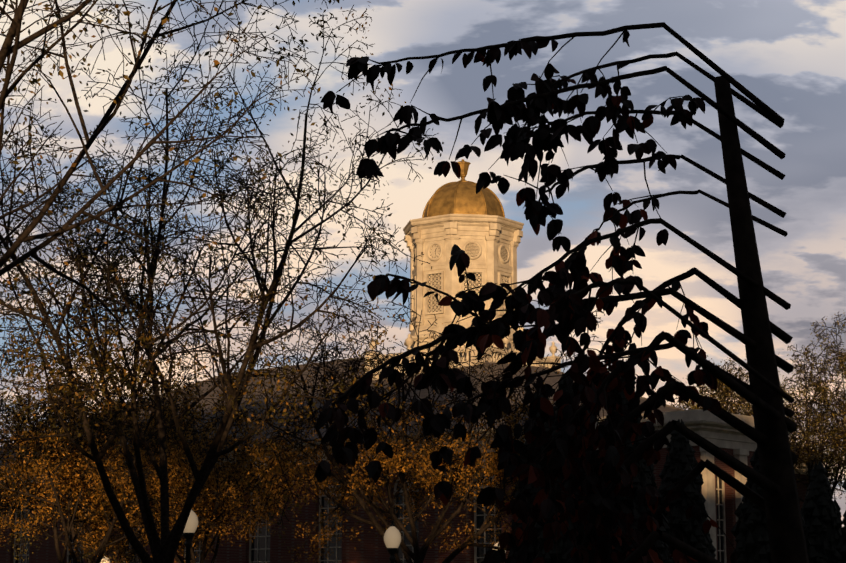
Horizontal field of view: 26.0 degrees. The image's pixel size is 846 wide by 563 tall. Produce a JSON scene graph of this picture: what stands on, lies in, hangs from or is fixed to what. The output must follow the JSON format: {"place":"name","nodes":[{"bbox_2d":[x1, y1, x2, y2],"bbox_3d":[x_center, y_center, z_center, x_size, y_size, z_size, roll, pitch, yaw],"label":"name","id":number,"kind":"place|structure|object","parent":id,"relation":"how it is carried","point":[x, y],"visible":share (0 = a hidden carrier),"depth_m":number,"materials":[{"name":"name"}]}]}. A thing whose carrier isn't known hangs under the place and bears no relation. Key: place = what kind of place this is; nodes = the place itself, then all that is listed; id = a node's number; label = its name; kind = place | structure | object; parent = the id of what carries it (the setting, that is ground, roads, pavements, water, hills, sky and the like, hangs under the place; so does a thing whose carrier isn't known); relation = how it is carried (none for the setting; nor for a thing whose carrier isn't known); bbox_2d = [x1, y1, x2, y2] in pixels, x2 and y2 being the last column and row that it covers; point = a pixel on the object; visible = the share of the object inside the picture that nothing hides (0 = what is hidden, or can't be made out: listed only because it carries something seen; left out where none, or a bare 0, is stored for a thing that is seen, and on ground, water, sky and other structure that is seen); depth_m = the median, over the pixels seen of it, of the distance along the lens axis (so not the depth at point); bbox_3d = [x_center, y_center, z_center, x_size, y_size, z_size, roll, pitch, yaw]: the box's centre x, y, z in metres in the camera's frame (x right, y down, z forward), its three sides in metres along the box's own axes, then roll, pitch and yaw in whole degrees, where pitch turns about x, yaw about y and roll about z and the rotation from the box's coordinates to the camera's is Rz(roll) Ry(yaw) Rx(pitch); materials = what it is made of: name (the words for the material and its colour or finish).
{"place":"outdoors","nodes":[
{"label":"outdoors","id":0,"kind":"place"},
{"bbox_2d":[0,352,831,562],"bbox_3d":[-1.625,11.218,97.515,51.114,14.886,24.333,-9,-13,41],"label":"building","id":1,"kind":"structure","parent":0,"point":[723,499],"depth_m":84.15,"materials":[{"name":"brick"}]},
{"bbox_2d":[363,159,561,379],"bbox_3d":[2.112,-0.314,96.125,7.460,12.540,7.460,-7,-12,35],"label":"cupola tower","id":2,"kind":"structure","parent":1,"relation":"on","point":[482,232],"depth_m":94.10,"materials":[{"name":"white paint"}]},
{"bbox_2d":[0,0,845,526],"label":"sky","id":3,"kind":"structure","parent":0,"point":[789,54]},
{"label":"ground","id":4,"kind":"structure","parent":0,"visible":0},
{"bbox_2d":[100,553,109,562],"bbox_3d":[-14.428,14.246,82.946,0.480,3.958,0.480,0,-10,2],"label":"street lamp","id":5,"kind":"object","parent":4,"relation":"on","point":[106,558],"visible":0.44,"depth_m":83.06,"materials":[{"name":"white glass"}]},
{"bbox_2d":[0,357,220,562],"bbox_3d":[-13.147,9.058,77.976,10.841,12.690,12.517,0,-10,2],"label":"tree","id":6,"kind":"object","parent":4,"relation":"on","point":[132,552],"visible":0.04,"depth_m":75.91,"materials":[{"name":"orange plant"}]},
{"bbox_2d":[0,322,242,562],"bbox_3d":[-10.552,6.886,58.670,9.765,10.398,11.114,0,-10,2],"label":"tree","id":7,"kind":"object","parent":4,"relation":"on","point":[78,469],"visible":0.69,"depth_m":59.14,"materials":[{"name":"brown plant"}]},
{"bbox_2d":[0,0,356,407],"bbox_3d":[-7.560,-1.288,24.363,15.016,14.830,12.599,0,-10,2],"label":"tree","id":8,"kind":"object","parent":4,"relation":"on","point":[8,49],"visible":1,"depth_m":23.86,"materials":[{"name":"brown plant"}]},
{"bbox_2d":[43,369,313,562],"bbox_3d":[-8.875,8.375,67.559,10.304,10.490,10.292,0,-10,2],"label":"tree","id":9,"kind":"object","parent":4,"relation":"on","point":[228,474],"visible":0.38,"depth_m":66.60,"materials":[{"name":"orange plant"}]},
{"bbox_2d":[182,509,197,562],"bbox_3d":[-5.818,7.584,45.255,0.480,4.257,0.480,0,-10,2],"label":"street lamp","id":10,"kind":"object","parent":4,"relation":"on","point":[188,534],"visible":0.69,"depth_m":45.36,"materials":[{"name":"white glass"}]},
{"bbox_2d":[0,0,443,562],"bbox_3d":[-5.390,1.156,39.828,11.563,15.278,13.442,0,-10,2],"label":"tree","id":11,"kind":"object","parent":4,"relation":"on","point":[164,549],"visible":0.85,"depth_m":38.15,"materials":[{"name":"brown plant"}]},
{"bbox_2d":[384,520,400,562],"bbox_3d":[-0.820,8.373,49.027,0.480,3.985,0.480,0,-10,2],"label":"street lamp","id":12,"kind":"object","parent":4,"relation":"on","point":[392,537],"visible":1,"depth_m":49.12,"materials":[{"name":"white glass"}]},
{"bbox_2d":[228,276,607,562],"bbox_3d":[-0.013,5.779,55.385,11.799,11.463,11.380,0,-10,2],"label":"tree","id":13,"kind":"object","parent":4,"relation":"on","point":[400,456],"visible":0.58,"depth_m":55.24,"materials":[{"name":"orange plant"}]},
{"bbox_2d":[313,22,808,562],"bbox_3d":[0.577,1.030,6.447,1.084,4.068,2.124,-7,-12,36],"label":"pergola","id":14,"kind":"object","parent":4,"relation":"on","point":[599,478],"visible":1,"depth_m":6.59,"materials":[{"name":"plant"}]},
{"bbox_2d":[659,419,715,562],"bbox_3d":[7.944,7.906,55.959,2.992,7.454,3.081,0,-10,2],"label":"arborvitae tree","id":15,"kind":"object","parent":4,"relation":"on","point":[681,463],"visible":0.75,"depth_m":55.66,"materials":[{"name":"green plant"}]},
{"bbox_2d":[669,310,845,528],"bbox_3d":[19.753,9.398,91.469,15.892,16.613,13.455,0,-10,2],"label":"tree","id":16,"kind":"object","parent":4,"relation":"on","point":[723,394],"visible":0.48,"depth_m":89.71,"materials":[{"name":"brown plant"}]},
{"bbox_2d":[731,448,810,562],"bbox_3d":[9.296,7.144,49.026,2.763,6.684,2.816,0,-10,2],"label":"arborvitae tree","id":17,"kind":"object","parent":4,"relation":"on","point":[749,530],"visible":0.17,"depth_m":48.45,"materials":[{"name":"green plant"}]},
{"bbox_2d":[801,461,843,562],"bbox_3d":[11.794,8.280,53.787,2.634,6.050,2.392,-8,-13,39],"label":"arborvitae tree","id":18,"kind":"object","parent":4,"relation":"on","point":[821,515],"visible":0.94,"depth_m":53.51,"materials":[{"name":"green plant"}]},
{"bbox_2d":[835,480,845,562],"bbox_3d":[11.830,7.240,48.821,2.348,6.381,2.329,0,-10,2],"label":"arborvitae tree","id":19,"kind":"object","parent":4,"relation":"on","point":[840,548],"visible":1,"depth_m":48.89,"materials":[{"name":"green plant"}]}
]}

